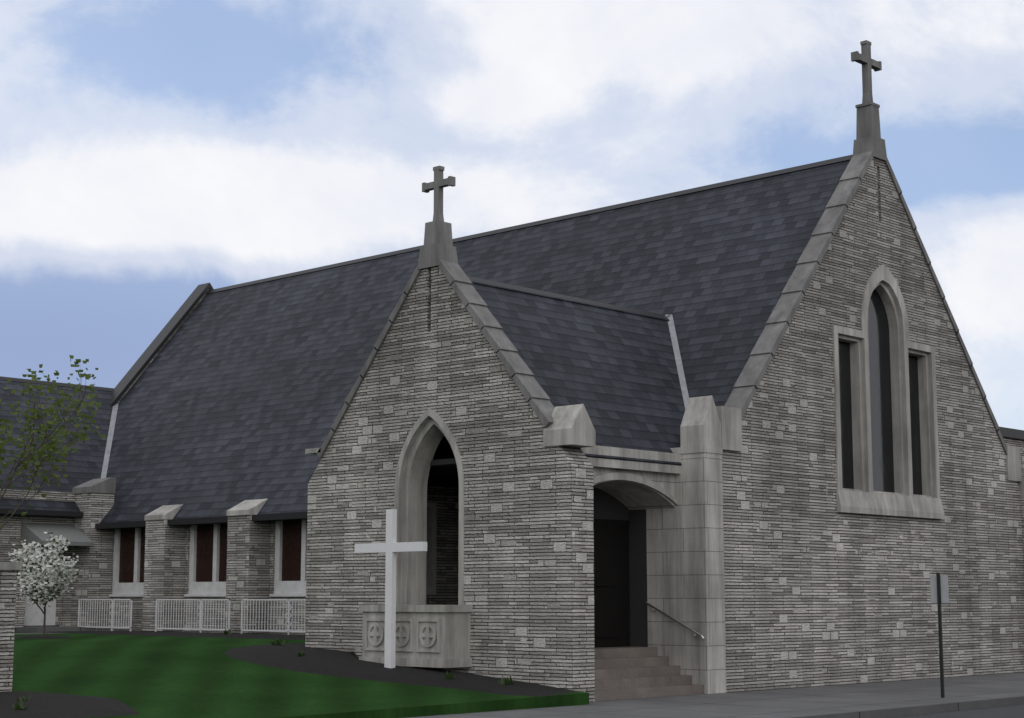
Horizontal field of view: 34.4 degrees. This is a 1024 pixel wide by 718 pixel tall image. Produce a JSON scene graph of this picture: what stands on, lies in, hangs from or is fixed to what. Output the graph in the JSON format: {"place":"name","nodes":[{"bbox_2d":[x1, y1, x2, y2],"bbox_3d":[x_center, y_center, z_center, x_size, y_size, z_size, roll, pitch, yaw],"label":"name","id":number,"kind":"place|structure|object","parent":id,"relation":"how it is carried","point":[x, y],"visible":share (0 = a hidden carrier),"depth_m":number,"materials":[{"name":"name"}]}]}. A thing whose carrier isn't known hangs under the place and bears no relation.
{"place":"outdoors","nodes":[
{"label":"outdoors","id":0,"kind":"place"},
{"bbox_2d":[14,633,66,633],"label":"path","id":1,"kind":"structure","parent":0,"point":[40,633],"depth_m":39.99,"materials":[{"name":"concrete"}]},
{"bbox_2d":[110,283,212,405],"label":"roof parapet","id":2,"kind":"structure","parent":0,"point":[157,344],"depth_m":50.43,"materials":[{"name":"grey stone"}]},
{"bbox_2d":[70,477,306,634],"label":"side wall","id":3,"kind":"structure","parent":0,"point":[238,556],"depth_m":41.01,"materials":[{"name":"grey stone"}]},
{"bbox_2d":[95,155,852,529],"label":"main roof","id":4,"kind":"structure","parent":3,"relation":"on","point":[235,395],"depth_m":41.32,"materials":[{"name":"grey tile"}]},
{"bbox_2d":[12,632,588,717],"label":"lawn","id":5,"kind":"structure","parent":0,"point":[170,677],"depth_m":26.64,"materials":[{"name":"green plant"}]},
{"bbox_2d":[0,562,21,691],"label":"stone gate pier","id":6,"kind":"structure","parent":5,"relation":"on","point":[8,576],"depth_m":25.43,"materials":[{"name":"stone"}]},
{"bbox_2d":[8,532,82,634],"bbox_3d":[-10.057,4.913,35.663,1.562,2.366,1.453,-8,-11,43],"label":"dogwood tree","id":7,"kind":"object","parent":5,"relation":"on","point":[44,584],"visible":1,"depth_m":35.55,"materials":[{"name":"white plant"}]},
{"bbox_2d":[0,355,106,529],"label":"tree sapling","id":8,"kind":"object","parent":5,"relation":"on","point":[44,448],"visible":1,"depth_m":23.53,"materials":[{"name":"green plant"}]},
{"bbox_2d":[0,376,118,632],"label":"church annex","id":9,"kind":"object","parent":5,"relation":"on","point":[56,510],"visible":0.39,"depth_m":43.74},
{"bbox_2d":[78,599,305,634],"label":"window railings","id":10,"kind":"object","parent":5,"relation":"on","point":[200,614],"depth_m":39.01,"materials":[{"name":"white metal"}]},
{"bbox_2d":[0,630,578,717],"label":"mulch beds","id":11,"kind":"object","parent":5,"relation":"on","point":[330,662],"visible":0.85,"depth_m":27.73,"materials":[{"name":"brown soil"}]},
{"bbox_2d":[12,629,515,709],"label":"bed plants","id":12,"kind":"object","parent":11,"relation":"on","point":[279,642],"visible":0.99,"depth_m":27.00,"materials":[{"name":"green plant"}]},
{"bbox_2d":[355,509,426,667],"bbox_3d":[-2.119,4.157,28.632,1.760,3.089,0.100,-8,-11,43],"label":"white cross","id":13,"kind":"object","parent":5,"relation":"on","point":[391,546],"visible":0.88,"depth_m":28.60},
{"bbox_2d":[0,0,1023,429],"label":"sky","id":14,"kind":"structure","parent":0,"point":[152,152],"materials":[{"name":"blue"}]},
{"bbox_2d":[406,672,1023,717],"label":"sidewalk","id":15,"kind":"structure","parent":0,"point":[889,699],"depth_m":26.97,"materials":[{"name":"concrete"}]},
{"bbox_2d":[594,646,703,700],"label":"entrance steps","id":16,"kind":"structure","parent":15,"relation":"on","point":[630,672],"depth_m":28.86,"materials":[{"name":"concrete"}]},
{"bbox_2d":[716,40,1023,692],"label":"church gable","id":17,"kind":"structure","parent":15,"relation":"on","point":[873,480],"depth_m":34.18,"materials":[{"name":"grey stone"}]},
{"bbox_2d":[930,573,948,697],"bbox_3d":[7.380,4.760,28.431,0.340,2.140,0.050,-8,-11,43],"label":"street sign post","id":18,"kind":"object","parent":15,"relation":"on","point":[939,589],"visible":1,"depth_m":28.48,"materials":[{"name":"grey metal"}]},
{"bbox_2d":[891,704,1023,717],"bbox_3d":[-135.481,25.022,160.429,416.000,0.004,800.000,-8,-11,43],"label":"road","id":19,"kind":"structure","parent":0,"point":[1014,711],"depth_m":26.28,"materials":[{"name":"grey asphalt"}]},
{"label":"ground","id":20,"kind":"structure","parent":0,"visible":0},
{"bbox_2d":[305,166,725,701],"bbox_3d":[-0.109,1.376,31.131,6.860,9.570,5.320,-8,-11,43],"label":"church porch","id":21,"kind":"object","parent":20,"relation":"on","point":[553,555],"visible":0.94,"depth_m":29.79,"materials":[{"name":"grey stone"}]},
{"bbox_2d":[427,276,688,487],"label":"porch roof","id":22,"kind":"structure","parent":21,"relation":"on","point":[617,371],"depth_m":31.29,"materials":[{"name":"grey tile"}]},
{"bbox_2d":[646,602,703,639],"bbox_3d":[2.962,4.727,29.869,1.315,0.662,0.112,-8,-11,43],"label":"entrance handrail","id":23,"kind":"object","parent":21,"relation":"attached to","point":[677,621],"visible":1,"depth_m":29.81,"materials":[{"name":"silver metal"}]},
{"bbox_2d":[999,427,1023,476],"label":"neighbour buildings","id":24,"kind":"structure","parent":20,"relation":"on","point":[1013,437],"depth_m":45.16,"materials":[{"name":"stone"}]}
]}

